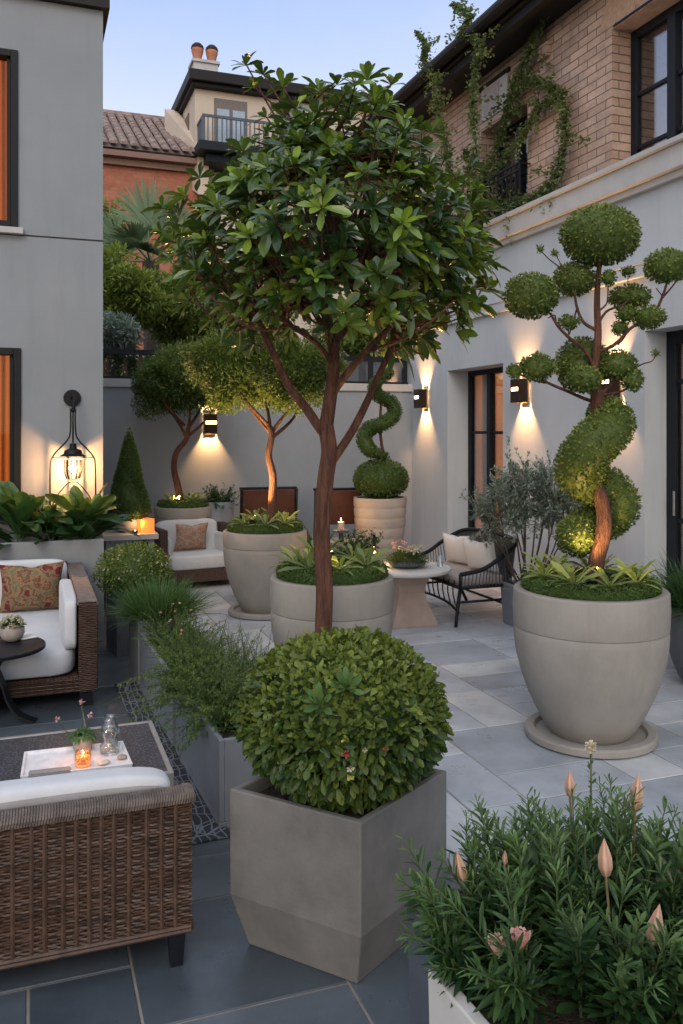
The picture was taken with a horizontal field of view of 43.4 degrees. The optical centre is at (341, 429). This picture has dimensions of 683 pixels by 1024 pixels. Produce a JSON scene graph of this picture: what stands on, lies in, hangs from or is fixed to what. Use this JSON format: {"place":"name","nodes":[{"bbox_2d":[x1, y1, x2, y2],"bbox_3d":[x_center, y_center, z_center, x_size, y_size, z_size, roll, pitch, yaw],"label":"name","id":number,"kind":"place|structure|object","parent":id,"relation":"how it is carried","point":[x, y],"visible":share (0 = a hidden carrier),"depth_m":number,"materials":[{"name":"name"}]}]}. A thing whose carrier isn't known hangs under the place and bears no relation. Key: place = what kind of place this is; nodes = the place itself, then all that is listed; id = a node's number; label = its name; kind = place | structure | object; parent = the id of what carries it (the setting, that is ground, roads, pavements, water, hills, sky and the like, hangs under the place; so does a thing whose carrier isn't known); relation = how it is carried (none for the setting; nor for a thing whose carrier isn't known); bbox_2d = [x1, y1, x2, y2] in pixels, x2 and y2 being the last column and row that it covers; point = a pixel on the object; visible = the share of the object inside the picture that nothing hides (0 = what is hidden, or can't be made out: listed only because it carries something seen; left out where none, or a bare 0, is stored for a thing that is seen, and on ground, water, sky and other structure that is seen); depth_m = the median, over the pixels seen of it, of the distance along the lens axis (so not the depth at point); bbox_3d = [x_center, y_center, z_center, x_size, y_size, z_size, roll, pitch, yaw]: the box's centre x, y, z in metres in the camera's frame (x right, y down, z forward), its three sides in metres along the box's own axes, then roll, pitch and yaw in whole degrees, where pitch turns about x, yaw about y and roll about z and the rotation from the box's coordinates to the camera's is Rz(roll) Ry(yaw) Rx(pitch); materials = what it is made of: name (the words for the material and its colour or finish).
{"place":"outdoors","nodes":[
{"label":"outdoors","id":0,"kind":"place"},
{"bbox_2d":[103,109,201,349],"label":"brick house","id":1,"kind":"structure","parent":0,"point":[136,146],"depth_m":23.86,"materials":[{"name":"brick"}]},
{"bbox_2d":[103,0,496,116],"label":"sky","id":2,"kind":"structure","parent":0,"point":[147,54],"materials":[{"name":"blue"}]},
{"bbox_2d":[0,559,682,1023],"bbox_3d":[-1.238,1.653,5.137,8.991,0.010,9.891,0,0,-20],"label":"paving","id":3,"kind":"structure","parent":0,"point":[224,967],"depth_m":3.77,"materials":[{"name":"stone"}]},
{"bbox_2d":[0,637,45,723],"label":"side table","id":4,"kind":"object","parent":3,"relation":"on","point":[19,648],"visible":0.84,"depth_m":4.83,"materials":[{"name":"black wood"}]},
{"bbox_2d":[0,613,26,641],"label":"flower bowl","id":5,"kind":"object","parent":4,"relation":"on","point":[12,629],"visible":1,"depth_m":4.92,"materials":[{"name":"ceramic"}]},
{"bbox_2d":[0,559,98,705],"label":"wicker sofa","id":6,"kind":"object","parent":3,"relation":"on","point":[65,660],"visible":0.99,"depth_m":5.11,"materials":[{"name":"brown wicker"}]},
{"bbox_2d":[0,561,63,612],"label":"throw pillow","id":7,"kind":"object","parent":6,"relation":"on","point":[25,588],"visible":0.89,"depth_m":6.08,"materials":[{"name":"fabric"}]},
{"bbox_2d":[0,535,103,640],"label":"raised planter","id":8,"kind":"object","parent":3,"relation":"on","point":[87,552],"visible":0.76,"depth_m":6.64,"materials":[{"name":"paint"}]},
{"bbox_2d":[0,481,81,549],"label":"leafy plant","id":9,"kind":"object","parent":8,"relation":"in","point":[17,510],"visible":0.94,"depth_m":6.59,"materials":[{"name":"green plant"}]},
{"bbox_2d":[8,499,96,544],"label":"leafy plant","id":10,"kind":"object","parent":8,"relation":"on","point":[48,510],"visible":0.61,"depth_m":6.67,"materials":[{"name":"green plant"}]},
{"bbox_2d":[25,483,140,538],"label":"leafy plant","id":11,"kind":"object","parent":8,"relation":"in","point":[88,515],"visible":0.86,"depth_m":6.74,"materials":[{"name":"green plant"}]},
{"bbox_2d":[0,720,173,785],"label":"coffee table","id":12,"kind":"object","parent":3,"relation":"on","point":[143,744],"visible":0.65,"depth_m":3.26,"materials":[{"name":"grey stone"}]},
{"bbox_2d":[20,741,132,778],"bbox_3d":[-0.956,1.188,3.086,0.373,0.020,0.252,0,0,-20],"label":"serving tray","id":13,"kind":"object","parent":12,"relation":"on","point":[49,758],"visible":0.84,"depth_m":3.08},
{"bbox_2d":[28,766,70,777],"bbox_3d":[-1.007,1.180,2.962,0.140,0.012,0.040,0,0,-17],"label":"folded napkin","id":14,"kind":"object","parent":13,"relation":"on","point":[49,771],"visible":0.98,"depth_m":2.95,"materials":[{"name":"grey fabric"}]},
{"bbox_2d":[55,699,100,752],"bbox_3d":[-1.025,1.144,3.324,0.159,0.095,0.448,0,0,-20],"label":"potted herb","id":15,"kind":"object","parent":13,"relation":"on","point":[82,737],"visible":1,"depth_m":3.16,"materials":[{"name":"plant"}]},
{"bbox_2d":[75,748,90,767],"bbox_3d":[-0.913,1.159,3.031,0.056,0.056,0.056,0,0,-20],"label":"candle jar","id":16,"kind":"object","parent":13,"relation":"on","point":[82,759],"visible":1,"depth_m":3.01,"materials":[{"name":"orange glass"}]},
{"bbox_2d":[100,714,119,755],"bbox_3d":[-0.852,1.119,3.153,0.072,0.135,0.072,0,0,-20],"label":"glass carafe","id":17,"kind":"object","parent":13,"relation":"on","point":[109,747],"visible":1,"depth_m":3.15,"materials":[{"name":"clear glass"}]},
{"bbox_2d":[0,767,195,970],"bbox_3d":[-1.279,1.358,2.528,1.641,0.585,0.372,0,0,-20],"label":"wicker loveseat","id":18,"kind":"object","parent":3,"relation":"on","point":[95,860],"visible":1,"depth_m":2.56,"materials":[{"name":"brown wicker"}]},
{"bbox_2d":[106,589,128,656],"bbox_3d":[-1.577,1.425,6.445,0.300,0.450,0.340,0,0,-28],"label":"trough planter","id":19,"kind":"object","parent":3,"relation":"on","point":[117,641],"visible":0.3,"depth_m":6.26,"materials":[{"name":"concrete"}]},
{"bbox_2d":[91,540,174,598],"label":"flowering bush","id":20,"kind":"object","parent":19,"relation":"on","point":[121,567],"visible":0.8,"depth_m":6.21,"materials":[{"name":"green plant"}]},
{"bbox_2d":[103,530,158,610],"bbox_3d":[-1.998,1.302,8.011,0.518,0.696,0.420,0,0,-20],"label":"console table","id":21,"kind":"object","parent":3,"relation":"on","point":[109,536],"visible":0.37,"depth_m":7.84,"materials":[{"name":"grey stone"}]},
{"bbox_2d":[115,518,141,532],"bbox_3d":[-1.994,0.868,8.050,0.270,0.170,0.270,0,0,-20],"label":"pot","id":22,"kind":"object","parent":21,"relation":"on","point":[130,525],"visible":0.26,"depth_m":7.93,"materials":[{"name":"ceramic"}]},
{"bbox_2d":[107,427,151,519],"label":"cone topiary","id":23,"kind":"object","parent":22,"relation":"in","point":[129,491],"visible":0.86,"depth_m":7.95,"materials":[{"name":"green plant"}]},
{"bbox_2d":[129,614,179,683],"bbox_3d":[-1.246,1.440,5.720,0.280,0.420,0.300,0,0,-25],"label":"trough planter","id":24,"kind":"object","parent":3,"relation":"on","point":[134,657],"visible":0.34,"depth_m":5.61,"materials":[{"name":"concrete"}]},
{"bbox_2d":[100,568,231,630],"bbox_3d":[-1.212,1.097,5.743,1.012,0.374,0.985,0,0,-20],"label":"grass tuft","id":25,"kind":"object","parent":24,"relation":"in","point":[155,598],"visible":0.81,"depth_m":5.65,"materials":[{"name":"green plant"}]},
{"bbox_2d":[114,682,229,843],"bbox_3d":[-0.955,1.643,4.503,0.170,0.007,2.300,0,0,-22],"label":"patterned floor strip","id":26,"kind":"object","parent":3,"relation":"on","point":[205,827],"visible":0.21,"depth_m":4.09,"materials":[{"name":"grey tile"}]},
{"bbox_2d":[140,630,208,744],"bbox_3d":[-0.925,1.470,5.025,0.340,0.360,1.084,0,0,-22],"label":"trough planter","id":27,"kind":"object","parent":3,"relation":"on","point":[144,663],"visible":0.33,"depth_m":4.99,"materials":[{"name":"concrete"}]},
{"bbox_2d":[128,595,257,670],"bbox_3d":[-0.914,1.212,5.170,0.645,0.325,1.382,0,0,-20],"label":"trough shrub","id":28,"kind":"object","parent":27,"relation":"in","point":[187,630],"visible":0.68,"depth_m":5.14,"materials":[{"name":"green plant"}]},
{"bbox_2d":[181,618,272,669],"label":"upright shrub","id":29,"kind":"object","parent":27,"relation":"in","point":[236,643],"visible":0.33,"depth_m":4.78,"materials":[{"name":"green plant"}]},
{"bbox_2d":[154,506,211,520],"bbox_3d":[-1.766,1.251,9.620,0.658,0.798,0.658,0,0,-20],"label":"round pot","id":30,"kind":"object","parent":3,"relation":"on","point":[162,514],"visible":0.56,"depth_m":9.34,"materials":[{"name":"concrete"}]},
{"bbox_2d":[156,498,210,507],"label":"plant","id":31,"kind":"object","parent":30,"relation":"in","point":[183,504],"visible":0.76,"depth_m":9.41,"materials":[{"name":"green plant"}]},
{"bbox_2d":[129,334,225,500],"bbox_3d":[-1.809,-0.120,9.635,1.152,1.935,1.032,0,0,-20],"label":"tree","id":32,"kind":"object","parent":31,"relation":"on","point":[172,388],"visible":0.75,"depth_m":9.46,"materials":[{"name":"green plant"}]},
{"bbox_2d":[141,518,227,584],"bbox_3d":[-1.609,1.308,9.192,0.900,0.684,0.660,0,0,-29],"label":"armchair","id":33,"kind":"object","parent":3,"relation":"on","point":[206,564],"visible":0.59,"depth_m":8.98,"materials":[{"name":"white fabric"}]},
{"bbox_2d":[173,522,208,550],"bbox_3d":[-1.608,1.141,9.165,0.367,0.298,0.139,0,0,-29],"label":"throw pillow","id":34,"kind":"object","parent":33,"relation":"on","point":[190,537],"visible":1,"depth_m":9.11,"materials":[{"name":"fabric"}]},
{"bbox_2d":[176,677,262,827],"bbox_3d":[-0.517,1.465,4.022,0.340,0.370,0.911,0,0,-22],"label":"trough planter","id":35,"kind":"object","parent":3,"relation":"on","point":[217,766],"visible":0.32,"depth_m":3.63,"materials":[{"name":"concrete"}]},
{"bbox_2d":[106,631,266,759],"bbox_3d":[-0.580,1.219,4.205,0.981,0.387,1.476,0,0,-34],"label":"cascading fern","id":36,"kind":"object","parent":35,"relation":"in","point":[206,692],"visible":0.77,"depth_m":4.04,"materials":[{"name":"green plant"}]},
{"bbox_2d":[201,614,289,693],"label":"upright shrub","id":37,"kind":"object","parent":35,"relation":"in","point":[246,660],"visible":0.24,"depth_m":4.15,"materials":[{"name":"green plant"}]},
{"bbox_2d":[207,500,234,522],"bbox_3d":[-1.415,1.228,9.750,0.400,0.843,0.400,0,0,-20],"label":"pot","id":38,"kind":"object","parent":3,"relation":"on","point":[226,514],"visible":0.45,"depth_m":9.58,"materials":[{"name":"grey concrete"}]},
{"bbox_2d":[201,482,243,508],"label":"dark shrub","id":39,"kind":"object","parent":38,"relation":"in","point":[223,498],"visible":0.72,"depth_m":9.69,"materials":[{"name":"green plant"}]},
{"bbox_2d":[228,604,270,619],"bbox_3d":[-0.690,1.625,7.736,0.660,0.050,0.660,0,0,-20],"label":"saucer","id":40,"kind":"object","parent":3,"relation":"on","point":[235,610],"visible":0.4,"depth_m":7.46,"materials":[{"name":"concrete"}]},
{"bbox_2d":[223,528,306,613],"bbox_3d":[-0.690,1.260,7.736,0.758,0.721,0.758,0,0,-20],"label":"round pot","id":41,"kind":"object","parent":40,"relation":"on","point":[249,560],"visible":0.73,"depth_m":7.42,"materials":[{"name":"concrete"}]},
{"bbox_2d":[227,518,303,533],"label":"hedge","id":42,"kind":"object","parent":41,"relation":"in","point":[243,528],"visible":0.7,"depth_m":7.49,"materials":[{"name":"green plant"}]},
{"bbox_2d":[177,323,348,523],"bbox_3d":[-0.698,-0.104,7.735,1.525,1.925,1.072,0,0,-20],"label":"tree","id":43,"kind":"object","parent":42,"relation":"on","point":[232,385],"visible":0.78,"depth_m":7.56,"materials":[{"name":"green plant"}]},
{"bbox_2d":[239,486,297,520],"bbox_3d":[-0.785,1.158,9.777,0.696,0.984,0.657,0,0,-14],"label":"lounge chair","id":44,"kind":"object","parent":3,"relation":"on","point":[252,499],"visible":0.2,"depth_m":10.01,"materials":[{"name":"wood"}]},
{"bbox_2d":[270,573,393,665],"bbox_3d":[-0.058,1.270,5.243,0.758,0.760,0.758,0,0,-20],"label":"round pot","id":45,"kind":"object","parent":3,"relation":"on","point":[293,607],"visible":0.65,"depth_m":4.94,"materials":[{"name":"concrete"}]},
{"bbox_2d":[275,556,388,585],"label":"hedge","id":46,"kind":"object","parent":45,"relation":"in","point":[361,575],"visible":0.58,"depth_m":5.02,"materials":[{"name":"green plant"}]},
{"bbox_2d":[276,546,335,572],"bbox_3d":[-0.195,0.771,5.044,0.378,0.182,0.377,0,0,-8],"label":"bromeliad","id":47,"kind":"object","parent":46,"relation":"on","point":[309,560],"visible":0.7,"depth_m":5.01,"materials":[{"name":"green plant"}]},
{"bbox_2d":[344,547,393,572],"bbox_3d":[0.145,0.775,5.192,0.341,0.169,0.324,0,0,16],"label":"bromeliad","id":48,"kind":"object","parent":46,"relation":"on","point":[379,554],"visible":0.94,"depth_m":5.18,"materials":[{"name":"green plant"}]},
{"bbox_2d":[230,768,445,982],"bbox_3d":[-0.002,1.397,2.812,0.475,0.505,0.550,0,0,38],"label":"faceted planter","id":49,"kind":"object","parent":3,"relation":"on","point":[313,887],"visible":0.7,"depth_m":2.63,"materials":[{"name":"beige concrete"}]},
{"bbox_2d":[230,624,453,814],"bbox_3d":[0.002,0.937,2.819,0.716,0.572,0.715,0,0,-20],"label":"round shrub","id":50,"kind":"object","parent":49,"relation":"on","point":[337,705],"visible":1,"depth_m":2.60,"materials":[{"name":"green plant"}]},
{"bbox_2d":[313,487,375,552],"bbox_3d":[0.021,1.160,9.677,0.576,0.980,0.657,0,0,-14],"label":"lounge chair","id":51,"kind":"object","parent":3,"relation":"on","point":[342,506],"visible":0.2,"depth_m":9.94,"materials":[{"name":"orange wood"}]},
{"bbox_2d":[353,495,406,561],"bbox_3d":[0.435,1.204,9.700,0.600,0.892,0.600,0,0,-20],"label":"ribbed pot","id":52,"kind":"object","parent":3,"relation":"on","point":[387,517],"visible":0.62,"depth_m":9.45,"materials":[{"name":"stone"}]},
{"bbox_2d":[352,368,409,498],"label":"spiral topiary","id":53,"kind":"object","parent":52,"relation":"in","point":[382,476],"visible":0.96,"depth_m":9.59,"materials":[{"name":"green plant"}]},
{"bbox_2d":[382,561,450,628],"bbox_3d":[0.561,1.412,7.350,0.750,0.476,0.750,0,0,-17],"label":"pedestal table","id":54,"kind":"object","parent":3,"relation":"on","point":[411,608],"visible":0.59,"depth_m":7.20,"materials":[{"name":"ceramic"}]},
{"bbox_2d":[385,540,429,567],"bbox_3d":[0.569,1.058,7.352,0.415,0.230,0.410,0,0,-20],"label":"flower bowl","id":55,"kind":"object","parent":54,"relation":"on","point":[402,559],"visible":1,"depth_m":7.29,"materials":[{"name":"green plant"}]},
{"bbox_2d":[410,527,516,626],"bbox_3d":[1.088,1.288,7.746,0.670,0.740,1.143,0,0,-20],"label":"armchair","id":56,"kind":"object","parent":3,"relation":"on","point":[461,577],"visible":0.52,"depth_m":7.35,"materials":[{"name":"black metal"}]},
{"bbox_2d":[442,532,469,563],"bbox_3d":[1.085,1.106,7.959,0.142,0.286,0.357,0,0,-37],"label":"throw pillow","id":57,"kind":"object","parent":56,"relation":"on","point":[454,548],"visible":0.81,"depth_m":7.92,"materials":[{"name":"fabric"}]},
{"bbox_2d":[462,538,498,572],"bbox_3d":[1.229,1.106,7.564,0.142,0.286,0.367,0,0,-40],"label":"throw pillow","id":58,"kind":"object","parent":56,"relation":"on","point":[479,555],"visible":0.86,"depth_m":7.51,"materials":[{"name":"fabric"}]},
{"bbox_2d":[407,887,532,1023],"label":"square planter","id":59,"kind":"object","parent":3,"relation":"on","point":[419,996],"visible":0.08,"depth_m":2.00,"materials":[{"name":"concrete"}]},
{"bbox_2d":[500,580,518,625],"bbox_3d":[1.593,1.471,7.250,0.369,0.357,0.369,0,0,-20],"label":"tall planter","id":60,"kind":"object","parent":3,"relation":"on","point":[507,603],"visible":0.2,"depth_m":7.26,"materials":[{"name":"grey concrete"}]},
{"bbox_2d":[458,435,583,582],"bbox_3d":[1.523,0.709,7.218,1.098,1.331,0.896,0,0,-20],"label":"silver tree","id":61,"kind":"object","parent":60,"relation":"in","point":[551,505],"visible":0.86,"depth_m":7.14,"materials":[{"name":"green plant"}]},
{"bbox_2d":[428,939,680,1023],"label":"square planter","id":62,"kind":"object","parent":3,"relation":"on","point":[460,1011],"visible":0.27,"depth_m":1.75,"materials":[{"name":"concrete"}]},
{"bbox_2d":[390,740,682,1023],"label":"lily bush","id":63,"kind":"object","parent":62,"relation":"in","point":[581,899],"visible":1,"depth_m":1.80,"materials":[{"name":"green plant"}]},
{"bbox_2d":[525,712,657,758],"bbox_3d":[1.338,1.625,4.620,0.690,0.050,0.690,0,0,-20],"label":"saucer","id":64,"kind":"object","parent":3,"relation":"on","point":[643,740],"visible":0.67,"depth_m":4.41,"materials":[{"name":"concrete"}]},
{"bbox_2d":[513,580,670,744],"bbox_3d":[1.338,1.236,4.620,0.818,0.771,0.818,0,0,-20],"label":"round pot","id":65,"kind":"object","parent":64,"relation":"on","point":[594,671],"visible":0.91,"depth_m":4.30,"materials":[{"name":"concrete"}]},
{"bbox_2d":[520,566,662,600],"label":"plants","id":66,"kind":"object","parent":65,"relation":"on","point":[573,591],"visible":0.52,"depth_m":4.38,"materials":[{"name":"green plant"}]},
{"bbox_2d":[544,561,601,589],"bbox_3d":[1.200,0.749,4.394,0.342,0.156,0.304,0,0,-20],"label":"bromeliad","id":67,"kind":"object","parent":66,"relation":"on","point":[560,568],"visible":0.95,"depth_m":4.40,"materials":[{"name":"green plant"}]},
{"bbox_2d":[501,202,682,580],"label":"cloud topiary","id":68,"kind":"object","parent":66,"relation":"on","point":[598,488],"visible":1,"depth_m":4.58,"materials":[{"name":"green plant"}]},
{"bbox_2d":[576,564,644,592],"bbox_3d":[1.361,0.753,4.346,0.329,0.143,0.305,0,0,-20],"label":"bromeliad","id":69,"kind":"object","parent":66,"relation":"on","point":[616,577],"visible":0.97,"depth_m":4.35,"materials":[{"name":"green plant"}]},
{"bbox_2d":[604,558,668,585],"bbox_3d":[1.563,0.750,4.552,0.291,0.141,0.322,0,0,-20],"label":"bromeliad","id":70,"kind":"object","parent":66,"relation":"on","point":[637,571],"visible":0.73,"depth_m":4.57,"materials":[{"name":"green plant"}]},
{"bbox_2d":[669,610,682,680],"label":"dark pot","id":71,"kind":"object","parent":3,"relation":"on","point":[676,647],"visible":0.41,"depth_m":5.46,"materials":[{"name":"concrete"}]},
{"bbox_2d":[639,551,682,633],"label":"grass tuft","id":72,"kind":"object","parent":71,"relation":"in","point":[673,587],"visible":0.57,"depth_m":5.52,"materials":[{"name":"green plant"}]},
{"bbox_3d":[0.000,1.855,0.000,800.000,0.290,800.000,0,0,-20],"label":"ground","id":73,"kind":"structure","parent":0,"visible":0},
{"bbox_2d":[0,0,109,536],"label":"rendered house","id":74,"kind":"structure","parent":73,"relation":"on","point":[51,202],"depth_m":6.98,"materials":[{"name":"paint"}]},
{"bbox_2d":[0,48,17,226],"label":"window","id":75,"kind":"structure","parent":74,"relation":"in","point":[8,57],"depth_m":6.87,"materials":[{"name":"black metal"}]},
{"bbox_2d":[0,347,20,517],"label":"window","id":76,"kind":"structure","parent":74,"relation":"in","point":[10,358],"depth_m":6.88,"materials":[{"name":"black metal"}]},
{"bbox_2d":[49,390,95,504],"bbox_3d":[-2.174,0.170,6.879,0.286,1.000,0.303,0,0,35],"label":"wall lantern","id":77,"kind":"object","parent":74,"relation":"attached to","point":[72,398],"depth_m":6.85,"materials":[{"name":"black metal"}]},
{"bbox_2d":[103,310,148,349],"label":"shrub","id":78,"kind":"object","parent":73,"relation":"on","point":[120,331],"visible":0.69,"depth_m":11.59,"materials":[{"name":"green plant"}]},
{"bbox_2d":[103,239,179,347],"bbox_3d":[-3.142,-0.543,12.761,1.458,4.528,1.519,0,0,16],"label":"garden tree","id":79,"kind":"object","parent":73,"relation":"on","point":[125,291],"visible":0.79,"depth_m":12.49,"materials":[{"name":"green plant"}]},
{"bbox_2d":[103,175,226,349],"bbox_3d":[-3.490,-1.378,14.702,3.150,6.186,1.640,0,0,1],"label":"fan palm","id":80,"kind":"object","parent":73,"relation":"on","point":[135,235],"visible":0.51,"depth_m":14.95,"materials":[{"name":"green plant"}]},
{"bbox_2d":[142,267,215,350],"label":"garden tree","id":81,"kind":"object","parent":73,"relation":"on","point":[173,331],"visible":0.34,"depth_m":13.39,"materials":[{"name":"green plant"}]},
{"bbox_2d":[174,277,300,353],"bbox_3d":[-1.488,-0.429,12.935,2.060,4.302,1.954,0,0,-20],"label":"garden tree","id":82,"kind":"object","parent":73,"relation":"on","point":[198,311],"visible":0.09,"depth_m":12.87,"materials":[{"name":"green plant"}]},
{"bbox_2d":[103,378,412,552],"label":"garden wall","id":83,"kind":"structure","parent":73,"relation":"on","point":[231,452],"depth_m":10.63,"materials":[{"name":"paint"}]},
{"bbox_2d":[103,348,407,383],"bbox_3d":[-1.080,-0.786,10.798,4.177,0.355,0.060,0,0,-20],"label":"glazed fence","id":84,"kind":"object","parent":83,"relation":"on","point":[119,363],"visible":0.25,"depth_m":10.32,"materials":[{"name":"grey glass"}]},
{"bbox_2d":[165,42,399,356],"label":"cream house","id":85,"kind":"structure","parent":73,"relation":"on","point":[210,111],"depth_m":24.38,"materials":[{"name":"paint"}]},
{"bbox_2d":[214,98,246,140],"bbox_3d":[-3.153,-8.621,24.400,0.954,1.513,0.040,0,0,-20],"label":"window","id":86,"kind":"structure","parent":85,"relation":"in","point":[231,105],"depth_m":24.37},
{"bbox_2d":[299,291,396,357],"bbox_3d":[0.346,-0.280,13.595,1.867,4.005,1.883,0,0,-20],"label":"garden tree","id":87,"kind":"object","parent":73,"relation":"on","point":[362,342],"visible":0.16,"depth_m":13.22,"materials":[{"name":"green plant"}]},
{"bbox_2d":[366,0,682,593],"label":"townhouse","id":88,"kind":"structure","parent":73,"relation":"on","point":[618,65],"depth_m":8.23,"materials":[{"name":"paint"}]},
{"bbox_2d":[414,28,467,238],"bbox_3d":[1.154,-3.364,9.631,0.488,2.753,1.320,0,0,-20],"label":"climbing vine","id":89,"kind":"object","parent":88,"relation":"attached to","point":[424,56],"visible":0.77,"depth_m":9.63,"materials":[{"name":"green plant"}]},
{"bbox_2d":[444,0,502,213],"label":"climbing vine","id":90,"kind":"object","parent":88,"relation":"attached to","point":[460,12],"visible":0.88,"depth_m":8.85,"materials":[{"name":"green plant"}]},
{"bbox_2d":[468,367,502,531],"bbox_3d":[1.805,0.465,9.948,0.082,2.370,1.300,0,0,-20],"label":"glazed door","id":91,"kind":"structure","parent":88,"relation":"in","point":[485,386],"depth_m":10.26,"materials":[{"name":"black glass"}]},
{"bbox_2d":[467,161,530,222],"bbox_3d":[1.691,-2.507,9.344,0.130,0.505,1.139,0,0,-20],"label":"balconette railing","id":92,"kind":"object","parent":88,"relation":"attached to","point":[516,170],"visible":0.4,"depth_m":9.04,"materials":[{"name":"black metal"}]},
{"bbox_2d":[497,116,527,213],"bbox_3d":[1.976,-2.835,9.422,0.082,1.130,0.973,0,0,-20],"label":"window","id":93,"kind":"structure","parent":88,"relation":"in","point":[524,149],"depth_m":9.44,"materials":[{"name":"black glass"}]},
{"bbox_2d":[477,16,554,190],"bbox_3d":[1.629,-3.087,9.004,0.536,1.965,1.581,0,0,-20],"label":"climbing vine","id":94,"kind":"object","parent":88,"relation":"attached to","point":[529,50],"visible":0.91,"depth_m":8.93,"materials":[{"name":"green plant"}]},
{"bbox_2d":[483,177,555,244],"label":"climbing vine","id":95,"kind":"object","parent":88,"relation":"on","point":[522,201],"visible":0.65,"depth_m":8.84,"materials":[{"name":"green plant"}]},
{"bbox_2d":[510,379,528,402],"bbox_3d":[1.828,-0.400,8.781,0.140,0.250,0.150,0,0,-20],"label":"wall sconce","id":96,"kind":"object","parent":88,"relation":"attached to","point":[519,390],"depth_m":8.72,"materials":[{"name":"black metal"}]},
{"bbox_2d":[481,70,571,199],"bbox_3d":[1.843,-2.858,8.857,0.257,1.146,1.828,0,0,-20],"label":"climbing vine","id":97,"kind":"object","parent":88,"relation":"attached to","point":[534,115],"visible":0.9,"depth_m":8.70,"materials":[{"name":"green plant"}]},
{"bbox_2d":[488,53,590,210],"bbox_3d":[1.939,-2.941,8.508,0.250,1.702,1.677,0,0,-18],"label":"climbing vine","id":98,"kind":"object","parent":88,"relation":"attached to","point":[557,173],"visible":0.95,"depth_m":8.21,"materials":[{"name":"green plant"}]},
{"bbox_2d":[631,0,682,155],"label":"window","id":99,"kind":"structure","parent":88,"relation":"in","point":[657,45],"depth_m":7.38,"materials":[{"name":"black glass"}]},
{"bbox_2d":[666,330,682,593],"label":"glazed door","id":100,"kind":"structure","parent":88,"relation":"in","point":[674,339],"depth_m":7.09,"materials":[{"name":"black glass"}]},
{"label":"tree pit","id":101,"kind":"structure","parent":0,"visible":0},
{"bbox_2d":[141,51,511,636],"bbox_3d":[0.004,-0.187,4.622,2.015,3.684,1.864,0,0,-20],"label":"broadleaf tree","id":102,"kind":"object","parent":101,"relation":"in","point":[393,235],"visible":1,"depth_m":4.25,"materials":[{"name":"green plant"}]},
{"bbox_3d":[0.128,1.475,8.750,0.360,0.350,0.360,0,0,-20],"label":"small pot","id":103,"kind":"object","parent":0,"visible":0},
{"bbox_2d":[331,527,383,559],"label":"leafy shrub","id":104,"kind":"object","parent":103,"relation":"in","point":[352,543],"visible":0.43,"depth_m":8.73,"materials":[{"name":"green plant"}]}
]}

